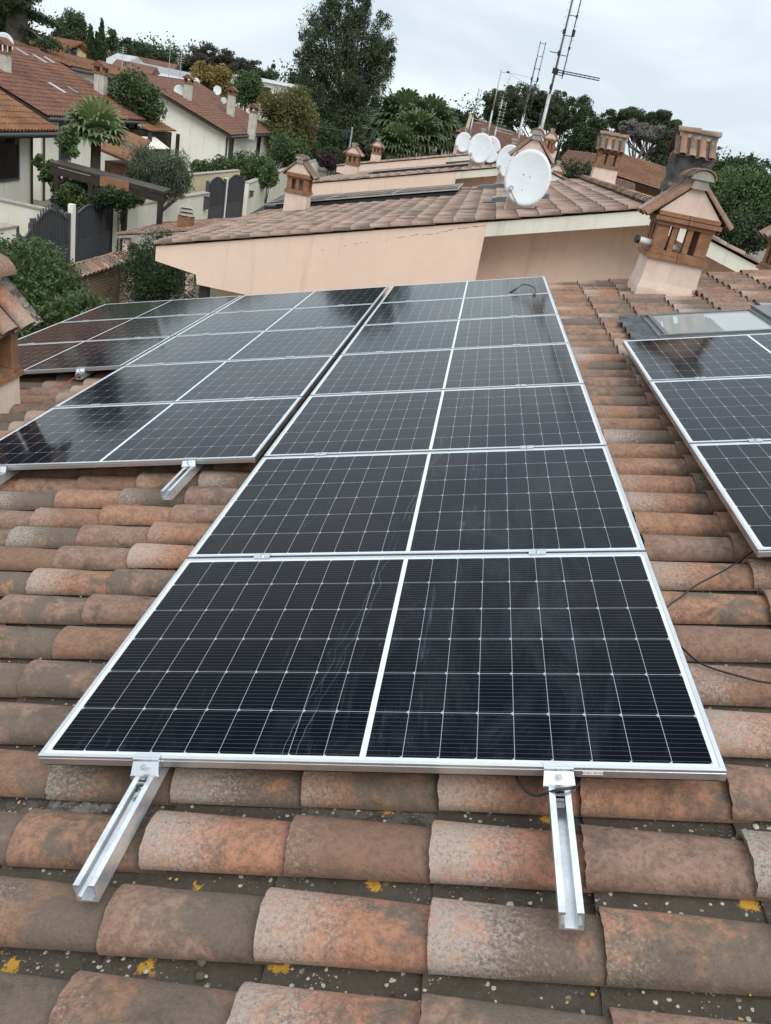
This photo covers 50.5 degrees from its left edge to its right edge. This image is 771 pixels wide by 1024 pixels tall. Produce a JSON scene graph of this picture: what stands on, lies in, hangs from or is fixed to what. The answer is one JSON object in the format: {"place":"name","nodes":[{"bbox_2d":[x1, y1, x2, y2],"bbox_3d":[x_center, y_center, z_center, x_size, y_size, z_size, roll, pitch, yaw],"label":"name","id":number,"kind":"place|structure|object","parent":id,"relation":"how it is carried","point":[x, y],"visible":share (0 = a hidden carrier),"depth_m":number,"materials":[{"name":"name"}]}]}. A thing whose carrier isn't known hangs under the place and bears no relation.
{"place":"outdoors","nodes":[
{"label":"outdoors","id":0,"kind":"place"},
{"bbox_2d":[101,129,150,199],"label":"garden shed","id":1,"kind":"structure","parent":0,"point":[117,167],"depth_m":33.72,"materials":[{"name":"tile"}]},
{"bbox_2d":[18,198,284,334],"bbox_3d":[-8.201,-8.796,29.284,4.399,0.106,95.120,12,25,1],"label":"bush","id":2,"kind":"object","parent":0,"point":[260,209],"depth_m":29.09,"materials":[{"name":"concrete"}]},
{"bbox_2d":[30,204,70,264],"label":"iron gate","id":3,"kind":"structure","parent":2,"relation":"on","point":[51,224],"depth_m":24.98,"materials":[{"name":"metal"}]},
{"bbox_2d":[75,204,104,261],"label":"iron gate","id":4,"kind":"structure","parent":2,"relation":"on","point":[89,230],"depth_m":27.21,"materials":[{"name":"metal"}]},
{"bbox_2d":[88,183,144,251],"bbox_3d":[-9.121,-9.729,27.633,1.551,2.625,1.425,-10,32,-38],"label":"tree","id":5,"kind":"object","parent":2,"relation":"on","point":[117,200],"visible":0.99,"depth_m":27.10,"materials":[{"name":"green plant"}]},
{"bbox_2d":[122,141,194,203],"bbox_3d":[-8.778,-12.272,31.691,2.843,3.852,2.002,12,25,2],"label":"olive tree","id":6,"kind":"object","parent":2,"relation":"on","point":[168,170],"visible":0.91,"depth_m":30.95,"materials":[{"name":"green plant"}]},
{"bbox_2d":[112,191,209,252],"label":"garden wall","id":7,"kind":"structure","parent":2,"relation":"on","point":[144,214],"depth_m":31.28,"materials":[{"name":"paint"}]},
{"bbox_2d":[103,205,113,254],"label":"gate","id":8,"kind":"structure","parent":7,"relation":"attached to","point":[108,230],"depth_m":28.60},
{"bbox_2d":[115,204,238,293],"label":"house","id":9,"kind":"structure","parent":2,"relation":"on","point":[186,221],"depth_m":26.10,"materials":[{"name":"tile"}]},
{"bbox_2d":[205,177,226,218],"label":"iron gate","id":10,"kind":"structure","parent":2,"relation":"on","point":[216,187],"depth_m":39.33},
{"bbox_2d":[225,174,245,217],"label":"iron gate","id":11,"kind":"structure","parent":2,"relation":"on","point":[235,195],"depth_m":42.35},
{"bbox_2d":[167,169,240,195],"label":"garden wall","id":12,"kind":"structure","parent":0,"point":[200,180],"depth_m":41.70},
{"bbox_2d":[28,0,770,175],"label":"sky","id":13,"kind":"structure","parent":0,"point":[707,63],"materials":[{"name":"white"}]},
{"bbox_2d":[33,45,766,299],"bbox_3d":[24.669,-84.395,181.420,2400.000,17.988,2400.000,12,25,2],"label":"ground","id":14,"kind":"structure","parent":0,"point":[321,172],"depth_m":57.71,"materials":[{"name":"soil"}]},
{"bbox_2d":[0,90,60,203],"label":"villa","id":15,"kind":"object","parent":14,"relation":"on","point":[22,126],"visible":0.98,"depth_m":30.63,"materials":[{"name":"orange tile"}]},
{"bbox_2d":[0,138,19,181],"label":"window","id":16,"kind":"structure","parent":15,"relation":"in","point":[9,153],"depth_m":30.20,"materials":[{"name":"glass"}]},
{"bbox_2d":[0,198,62,235],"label":"garden wall","id":17,"kind":"structure","parent":14,"relation":"on","point":[20,214],"depth_m":25.43,"materials":[{"name":"paint"}]},
{"bbox_2d":[0,0,76,56],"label":"cedar","id":18,"kind":"object","parent":14,"relation":"on","point":[16,15],"visible":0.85,"depth_m":52.24,"materials":[{"name":"green plant"}]},
{"bbox_2d":[31,125,80,209],"bbox_3d":[-11.866,-11.940,29.565,1.836,3.940,1.262,22,27,21],"label":"oleander","id":19,"kind":"object","parent":14,"relation":"on","point":[70,137],"visible":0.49,"depth_m":29.05,"materials":[{"name":"green plant"}]},
{"bbox_2d":[0,233,112,338],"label":"laurel bush","id":20,"kind":"object","parent":14,"relation":"on","point":[48,285],"visible":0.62,"depth_m":14.94,"materials":[{"name":"green plant"}]},
{"bbox_2d":[29,36,86,57],"bbox_3d":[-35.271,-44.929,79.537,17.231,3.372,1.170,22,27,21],"label":"hill house","id":21,"kind":"structure","parent":14,"relation":"on","point":[80,47],"depth_m":76.75,"materials":[{"name":"orange tile"}]},
{"bbox_2d":[53,179,89,212],"bbox_3d":[-10.868,-10.343,28.530,1.379,2.332,1.346,12,25,2],"label":"jasmine","id":22,"kind":"object","parent":14,"relation":"on","point":[75,193],"visible":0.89,"depth_m":28.08,"materials":[{"name":"green plant"}]},
{"bbox_2d":[13,40,130,91],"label":"villa","id":23,"kind":"object","parent":14,"relation":"on","point":[82,66],"visible":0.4,"depth_m":55.16,"materials":[{"name":"orange tile"}]},
{"bbox_2d":[57,7,88,43],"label":"skyline tree","id":24,"kind":"object","parent":14,"relation":"on","point":[77,23],"visible":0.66,"depth_m":107.89,"materials":[{"name":"green plant"}]},
{"bbox_2d":[0,43,149,200],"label":"villa","id":25,"kind":"object","parent":14,"relation":"on","point":[45,86],"visible":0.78,"depth_m":39.63,"materials":[{"name":"orange tile"}]},
{"bbox_2d":[0,36,16,72],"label":"villa chimney","id":26,"kind":"object","parent":25,"relation":"on","point":[5,60],"visible":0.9,"depth_m":37.23,"materials":[{"name":"paint"}]},
{"bbox_2d":[90,60,111,95],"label":"villa chimney","id":27,"kind":"object","parent":25,"relation":"on","point":[100,82],"visible":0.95,"depth_m":44.93,"materials":[{"name":"paint"}]},
{"bbox_2d":[124,121,179,155],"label":"villa porch","id":28,"kind":"object","parent":25,"relation":"attached to","point":[159,135],"visible":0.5,"depth_m":46.69,"materials":[{"name":"orange tile"}]},
{"bbox_2d":[58,95,135,177],"bbox_3d":[-11.100,-13.281,31.486,2.898,4.982,2.946,12,25,2],"label":"fan palm","id":29,"kind":"object","parent":14,"relation":"on","point":[95,119],"visible":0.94,"depth_m":30.55,"materials":[{"name":"green plant"}]},
{"bbox_2d":[67,251,136,303],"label":"brick wall","id":30,"kind":"structure","parent":14,"relation":"on","point":[94,269],"depth_m":20.32,"materials":[{"name":"brick"}]},
{"bbox_2d":[49,160,175,266],"bbox_3d":[-9.501,-10.446,28.795,4.599,2.783,1.375,12,25,2],"label":"pergola","id":31,"kind":"object","parent":14,"relation":"on","point":[104,178],"visible":0.64,"depth_m":27.91,"materials":[{"name":"brown wood"}]},
{"bbox_2d":[107,62,167,127],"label":"dark tree","id":32,"kind":"object","parent":14,"relation":"on","point":[138,95],"visible":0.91,"depth_m":45.62,"materials":[{"name":"green plant"}]},
{"bbox_2d":[102,226,197,303],"bbox_3d":[-5.820,-5.703,20.372,2.578,2.770,1.998,12,25,2],"label":"dark shrub","id":33,"kind":"object","parent":14,"relation":"on","point":[158,284],"visible":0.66,"depth_m":20.07,"materials":[{"name":"green plant"}]},
{"bbox_2d":[132,42,177,63],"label":"skyline tree","id":34,"kind":"object","parent":14,"relation":"on","point":[148,52],"visible":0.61,"depth_m":122.68,"materials":[{"name":"green plant"}]},
{"bbox_2d":[108,71,275,171],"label":"villa","id":35,"kind":"object","parent":14,"relation":"on","point":[203,124],"visible":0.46,"depth_m":62.02,"materials":[{"name":"paint"}]},
{"bbox_2d":[184,40,261,99],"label":"stone pine","id":36,"kind":"object","parent":14,"relation":"on","point":[228,59],"visible":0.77,"depth_m":116.36,"materials":[{"name":"green plant"}]},
{"bbox_2d":[211,63,234,96],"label":"autumn tree","id":37,"kind":"object","parent":14,"relation":"on","point":[223,75],"visible":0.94,"depth_m":92.10,"materials":[{"name":"yellow plant"}]},
{"bbox_2d":[190,150,279,190],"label":"clipped hedge","id":38,"kind":"object","parent":14,"relation":"on","point":[250,168],"visible":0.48,"depth_m":48.40,"materials":[{"name":"green plant"}]},
{"bbox_2d":[225,68,270,110],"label":"evergreen","id":39,"kind":"object","parent":14,"relation":"on","point":[252,83],"visible":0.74,"depth_m":88.44,"materials":[{"name":"green plant"}]},
{"bbox_2d":[258,161,279,209],"bbox_3d":[-4.939,-12.309,33.414,0.858,3.846,0.860,2,27,-20],"label":"potted tree","id":40,"kind":"object","parent":14,"relation":"on","point":[265,176],"visible":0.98,"depth_m":32.70,"materials":[{"name":"green plant"}]},
{"bbox_2d":[242,159,317,215],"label":"garden wall","id":41,"kind":"structure","parent":14,"relation":"on","point":[253,203],"depth_m":49.16,"materials":[{"name":"paint"}]},
{"bbox_2d":[256,83,320,167],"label":"golden tree","id":42,"kind":"object","parent":14,"relation":"on","point":[285,109],"visible":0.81,"depth_m":72.21,"materials":[{"name":"yellow plant"}]},
{"bbox_2d":[265,127,314,168],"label":"green shrub","id":43,"kind":"object","parent":14,"relation":"on","point":[286,149],"visible":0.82,"depth_m":66.14,"materials":[{"name":"green plant"}]},
{"bbox_2d":[85,27,526,133],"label":"distant woodland","id":44,"kind":"object","parent":14,"relation":"on","point":[175,49],"visible":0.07,"depth_m":268.14,"materials":[{"name":"green plant"}]},
{"bbox_2d":[292,0,397,174],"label":"poplar","id":45,"kind":"object","parent":14,"relation":"on","point":[346,105],"visible":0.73,"depth_m":85.06,"materials":[{"name":"green plant"}]},
{"bbox_2d":[309,117,388,161],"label":"evergreen","id":46,"kind":"object","parent":14,"relation":"on","point":[340,142],"visible":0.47,"depth_m":78.24,"materials":[{"name":"green plant"}]},
{"bbox_2d":[0,270,770,1023],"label":"row house","id":47,"kind":"structure","parent":14,"relation":"on","point":[252,908],"depth_m":1.96,"materials":[{"name":"ceramic"}]},
{"bbox_2d":[0,253,42,413],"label":"chimney","id":48,"kind":"object","parent":47,"relation":"on","point":[18,312],"visible":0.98,"depth_m":5.89,"materials":[{"name":"ceramic"}]},
{"bbox_2d":[75,314,183,379],"bbox_3d":[-2.256,-1.810,8.150,0.076,0.088,3.483,-1,24,8],"label":"mounting rail","id":49,"kind":"object","parent":47,"relation":"attached to","point":[82,372],"visible":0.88,"depth_m":6.61,"materials":[{"name":"metal"}]},
{"bbox_2d":[18,336,171,373],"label":"solar module","id":50,"kind":"object","parent":49,"relation":"on","point":[100,355],"visible":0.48,"depth_m":7.15,"materials":[{"name":"glass"}]},
{"bbox_2d":[18,313,210,344],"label":"solar module","id":51,"kind":"object","parent":49,"relation":"attached to","point":[130,328],"visible":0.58,"depth_m":8.22,"materials":[{"name":"glass"}]},
{"bbox_2d":[61,295,241,321],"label":"solar module","id":52,"kind":"object","parent":49,"relation":"attached to","point":[211,305],"visible":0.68,"depth_m":9.26,"materials":[{"name":"glass"}]},
{"bbox_2d":[73,300,411,901],"bbox_3d":[-0.140,-0.876,5.578,0.076,0.088,8.375,-1,24,8],"label":"mounting rail","id":53,"kind":"object","parent":47,"relation":"attached to","point":[101,864],"visible":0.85,"depth_m":1.96,"materials":[{"name":"metal"}]},
{"bbox_2d":[38,552,726,780],"bbox_3d":[0.010,0.407,2.548,1.729,0.030,1.136,-1,24,8],"label":"solar module","id":54,"kind":"object","parent":53,"relation":"attached to","point":[510,664],"visible":1,"depth_m":2.37,"materials":[{"name":"glass"}]},
{"bbox_2d":[188,446,644,558],"bbox_3d":[0.153,-0.059,3.591,1.729,0.030,1.136,-1,24,8],"label":"solar module","id":55,"kind":"object","parent":53,"relation":"attached to","point":[557,500],"visible":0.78,"depth_m":3.47,"materials":[{"name":"glass"}]},
{"bbox_2d":[264,384,606,456],"bbox_3d":[0.295,-0.524,4.635,1.729,0.030,1.136,-1,24,8],"label":"solar module","id":56,"kind":"object","parent":53,"relation":"attached to","point":[549,416],"visible":0.79,"depth_m":4.54,"materials":[{"name":"glass"}]},
{"bbox_2d":[310,343,583,395],"bbox_3d":[0.438,-0.990,5.678,1.729,0.030,1.136,-1,24,8],"label":"solar module","id":57,"kind":"object","parent":53,"relation":"attached to","point":[492,367],"visible":0.8,"depth_m":5.60,"materials":[{"name":"glass"}]},
{"bbox_2d":[363,293,557,324],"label":"solar module","id":58,"kind":"object","parent":53,"relation":"attached to","point":[468,308],"visible":0.78,"depth_m":7.71,"materials":[{"name":"glass"}]},
{"bbox_2d":[380,276,550,302],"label":"solar module","id":59,"kind":"object","parent":53,"relation":"attached to","point":[454,290],"visible":0.79,"depth_m":8.77,"materials":[{"name":"glass"}]},
{"bbox_2d":[161,304,343,499],"bbox_3d":[-0.693,-1.326,6.725,0.076,0.088,6.070,-1,24,8],"label":"mounting rail","id":60,"kind":"object","parent":47,"relation":"attached to","point":[178,482],"visible":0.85,"depth_m":4.17,"materials":[{"name":"metal"}]},
{"bbox_2d":[0,397,302,470],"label":"solar module","id":61,"kind":"object","parent":60,"relation":"on","point":[203,432],"visible":1,"depth_m":4.78,"materials":[{"name":"glass"}]},
{"bbox_2d":[54,355,334,407],"bbox_3d":[-1.318,-0.945,5.923,1.729,0.030,1.136,-1,24,8],"label":"solar module","id":62,"kind":"object","parent":60,"relation":"on","point":[231,380],"visible":0.86,"depth_m":5.85,"materials":[{"name":"glass"}]},
{"bbox_2d":[124,326,357,365],"bbox_3d":[-1.175,-1.410,6.966,1.729,0.030,1.136,-1,24,8],"label":"solar module","id":63,"kind":"object","parent":60,"relation":"on","point":[327,341],"visible":0.83,"depth_m":6.90,"materials":[{"name":"glass"}]},
{"bbox_2d":[175,304,374,335],"bbox_3d":[-1.033,-1.876,8.010,1.729,0.030,1.136,-1,24,8],"label":"solar module","id":64,"kind":"object","parent":60,"relation":"on","point":[290,319],"visible":0.82,"depth_m":7.96,"materials":[{"name":"glass"}]},
{"bbox_2d":[215,286,388,312],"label":"solar module","id":65,"kind":"object","parent":60,"relation":"on","point":[325,298],"visible":0.85,"depth_m":9.01,"materials":[{"name":"glass"}]},
{"bbox_2d":[0,571,767,1021],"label":"lichen and grit","id":66,"kind":"object","parent":47,"relation":"on","point":[200,973],"visible":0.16,"depth_m":1.74,"materials":[{"name":"plant"}]},
{"bbox_2d":[509,294,584,929],"bbox_3d":[0.888,-0.897,5.423,0.076,0.088,8.385,-1,24,8],"label":"mounting rail","id":67,"kind":"object","parent":47,"relation":"attached to","point":[570,904],"visible":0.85,"depth_m":1.81,"materials":[{"name":"metal"}]},
{"bbox_2d":[341,314,568,354],"bbox_3d":[0.580,-1.456,6.722,1.729,0.030,1.136,-1,24,8],"label":"solar module","id":68,"kind":"object","parent":67,"relation":"on","point":[478,333],"visible":0.79,"depth_m":6.66,"materials":[{"name":"glass"}]},
{"bbox_2d":[627,168,733,295],"bbox_3d":[2.963,-2.695,8.449,0.894,1.614,0.706,12,25,2],"label":"chimney","id":69,"kind":"object","parent":47,"relation":"on","point":[689,202],"visible":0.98,"depth_m":8.17,"materials":[{"name":"paint"}]},
{"bbox_2d":[618,305,770,339],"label":"roof window","id":70,"kind":"structure","parent":47,"relation":"on","point":[755,319],"depth_m":6.53,"materials":[{"name":"grey metal"}]},
{"bbox_2d":[667,550,770,683],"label":"solar cable","id":71,"kind":"object","parent":47,"relation":"on","point":[687,652],"visible":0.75,"depth_m":2.51,"materials":[{"name":"black rubber"}]},
{"bbox_2d":[694,377,762,441],"bbox_3d":[1.825,-0.540,4.415,0.062,0.088,3.350,-1,24,8],"label":"mounting rail","id":72,"kind":"object","parent":47,"relation":"attached to","point":[752,440],"visible":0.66,"depth_m":3.88,"materials":[{"name":"metal"}]},
{"bbox_2d":[622,333,770,384],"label":"solar module","id":73,"kind":"object","parent":72,"relation":"on","point":[713,357],"visible":0.91,"depth_m":5.40,"materials":[{"name":"glass"}]},
{"bbox_2d":[649,376,770,448],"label":"solar module","id":74,"kind":"object","parent":72,"relation":"attached to","point":[719,410],"visible":0.86,"depth_m":4.39,"materials":[{"name":"glass"}]},
{"bbox_2d":[689,441,770,556],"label":"solar module","id":75,"kind":"object","parent":72,"relation":"on","point":[738,475],"visible":1,"depth_m":3.46,"materials":[{"name":"glass"}]},
{"bbox_2d":[756,225,770,269],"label":"chimney","id":76,"kind":"object","parent":47,"relation":"on","point":[765,262],"visible":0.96,"depth_m":9.99,"materials":[{"name":"ceramic"}]},
{"bbox_2d":[365,86,421,152],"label":"fan palm","id":77,"kind":"object","parent":14,"relation":"on","point":[397,102],"visible":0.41,"depth_m":58.41,"materials":[{"name":"green plant"}]},
{"bbox_2d":[372,121,421,159],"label":"fan palm","id":78,"kind":"object","parent":14,"relation":"on","point":[399,133],"visible":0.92,"depth_m":52.16,"materials":[{"name":"green plant"}]},
{"bbox_2d":[335,153,469,172],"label":"row house","id":79,"kind":"structure","parent":14,"relation":"on","point":[411,162],"depth_m":43.12,"materials":[{"name":"paint"}]},
{"bbox_2d":[387,107,448,156],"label":"fan palm","id":80,"kind":"object","parent":14,"relation":"on","point":[425,124],"visible":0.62,"depth_m":53.38,"materials":[{"name":"green plant"}]},
{"bbox_2d":[406,93,459,155],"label":"fan palm","id":81,"kind":"object","parent":14,"relation":"on","point":[437,105],"visible":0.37,"depth_m":56.73,"materials":[{"name":"green plant"}]},
{"bbox_2d":[312,164,568,194],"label":"row house","id":82,"kind":"structure","parent":14,"relation":"on","point":[485,174],"depth_m":28.66,"materials":[{"name":"paint"}]},
{"bbox_2d":[343,142,364,174],"bbox_3d":[-1.425,-14.830,35.085,0.880,1.904,0.768,12,25,2],"label":"chimney","id":83,"kind":"object","parent":82,"relation":"on","point":[354,153],"visible":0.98,"depth_m":34.74,"materials":[{"name":"paint"}]},
{"bbox_2d":[468,127,493,166],"bbox_3d":[3.344,-12.828,29.371,0.893,1.814,0.774,12,25,2],"label":"chimney","id":84,"kind":"object","parent":82,"relation":"on","point":[471,162],"visible":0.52,"depth_m":29.18,"materials":[{"name":"ceramic"}]},
{"bbox_2d":[468,133,492,162],"bbox_3d":[3.320,-12.816,28.809,0.829,0.981,0.456,7,25,-9],"label":"satellite dish","id":85,"kind":"object","parent":84,"relation":"attached to","point":[480,146],"visible":1,"depth_m":28.77,"materials":[{"name":"white metal"}]},
{"bbox_2d":[154,174,761,297],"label":"row house","id":86,"kind":"structure","parent":14,"relation":"on","point":[582,228],"depth_m":14.46,"materials":[{"name":"paint"}]},
{"bbox_2d":[281,154,319,210],"bbox_3d":[-2.184,-7.971,20.594,0.897,1.924,0.771,12,25,2],"label":"chimney","id":87,"kind":"object","parent":86,"relation":"on","point":[300,172],"visible":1,"depth_m":20.24,"materials":[{"name":"paint"}]},
{"bbox_2d":[265,188,460,209],"bbox_3d":[-0.473,-8.764,22.904,4.916,1.461,3.512,12,25,2],"label":"solar panel","id":88,"kind":"object","parent":86,"relation":"attached to","point":[389,197],"visible":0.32,"depth_m":21.38,"materials":[{"name":"glass"}]},
{"bbox_2d":[495,137,520,183],"bbox_3d":[3.412,-9.518,22.887,0.836,1.814,0.703,12,25,2],"label":"chimney","id":89,"kind":"object","parent":86,"relation":"on","point":[500,179],"visible":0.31,"depth_m":22.56,"materials":[{"name":"ceramic"}]},
{"bbox_2d":[496,145,516,176],"bbox_3d":[3.334,-9.565,22.285,0.564,0.829,0.476,-1,28,-25],"label":"satellite dish","id":90,"kind":"object","parent":89,"relation":"attached to","point":[504,158],"visible":0.66,"depth_m":22.34,"materials":[{"name":"white metal"}]},
{"bbox_2d":[504,128,554,208],"bbox_3d":[2.523,-5.942,14.841,0.839,1.874,0.709,12,25,2],"label":"chimney","id":91,"kind":"object","parent":86,"relation":"on","point":[535,141],"visible":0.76,"depth_m":14.34,"materials":[{"name":"ceramic"}]},
{"bbox_2d":[504,149,550,205],"bbox_3d":[2.457,-5.815,14.232,0.652,0.928,0.561,-6,30,-32],"label":"satellite dish","id":92,"kind":"object","parent":91,"relation":"attached to","point":[527,179],"visible":1,"depth_m":14.26,"materials":[{"name":"white metal"}]},
{"bbox_2d":[538,0,599,129],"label":"antenna mast","id":93,"kind":"object","parent":91,"relation":"attached to","point":[555,70],"visible":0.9,"depth_m":14.19,"materials":[{"name":"metal"}]},
{"bbox_2d":[590,130,628,183],"bbox_3d":[6.269,-9.794,23.552,0.860,2.114,0.905,12,25,2],"label":"chimney","id":94,"kind":"object","parent":86,"relation":"on","point":[608,143],"visible":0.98,"depth_m":23.13,"materials":[{"name":"paint"}]},
{"bbox_2d":[659,125,722,192],"bbox_3d":[5.565,-6.005,15.515,0.823,2.354,0.899,12,25,2],"label":"chimney","id":95,"kind":"object","parent":86,"relation":"on","point":[690,147],"visible":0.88,"depth_m":14.99,"materials":[{"name":"ceramic"}]},
{"bbox_2d":[465,114,612,158],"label":"evergreen","id":96,"kind":"object","parent":14,"relation":"on","point":[583,141],"visible":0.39,"depth_m":62.99,"materials":[{"name":"green plant"}]},
{"bbox_2d":[482,81,605,158],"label":"stone pine","id":97,"kind":"object","parent":14,"relation":"on","point":[559,112],"visible":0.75,"depth_m":65.22,"materials":[{"name":"green plant"}]},
{"bbox_2d":[551,155,592,178],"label":"ivy","id":98,"kind":"object","parent":14,"relation":"on","point":[571,170],"visible":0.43,"depth_m":46.42,"materials":[{"name":"green plant"}]},
{"bbox_2d":[561,150,638,176],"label":"tiled house","id":99,"kind":"structure","parent":14,"relation":"on","point":[577,155],"depth_m":51.81,"materials":[{"name":"tile"}]},
{"bbox_2d":[616,154,665,196],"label":"tiled house","id":100,"kind":"structure","parent":14,"relation":"on","point":[645,177],"depth_m":40.83,"materials":[{"name":"orange tile"}]},
{"bbox_2d":[604,126,678,163],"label":"evergreen","id":101,"kind":"object","parent":14,"relation":"on","point":[663,144],"visible":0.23,"depth_m":61.42,"materials":[{"name":"green plant"}]},
{"bbox_2d":[605,106,682,160],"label":"stone pine","id":102,"kind":"object","parent":14,"relation":"on","point":[658,117],"visible":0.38,"depth_m":85.42,"materials":[{"name":"green plant"}]},
{"bbox_2d":[617,118,671,160],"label":"stone pine","id":103,"kind":"object","parent":14,"relation":"on","point":[645,131],"visible":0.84,"depth_m":72.24,"materials":[{"name":"grey plant"}]},
{"bbox_2d":[654,146,770,180],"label":"garden tree","id":104,"kind":"object","parent":14,"relation":"on","point":[719,164],"visible":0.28,"depth_m":53.86,"materials":[{"name":"green plant"}]},
{"bbox_2d":[709,163,770,225],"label":"garden tree","id":105,"kind":"object","parent":14,"relation":"on","point":[751,191],"visible":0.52,"depth_m":32.83,"materials":[{"name":"green plant"}]},
{"bbox_2d":[714,206,770,254],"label":"garden tree","id":106,"kind":"object","parent":14,"relation":"on","point":[742,234],"visible":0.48,"depth_m":28.23,"materials":[{"name":"green plant"}]},
{"bbox_2d":[453,121,557,158],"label":"tiled house","id":107,"kind":"structure","parent":0,"point":[503,138],"depth_m":56.98,"materials":[{"name":"tile"}]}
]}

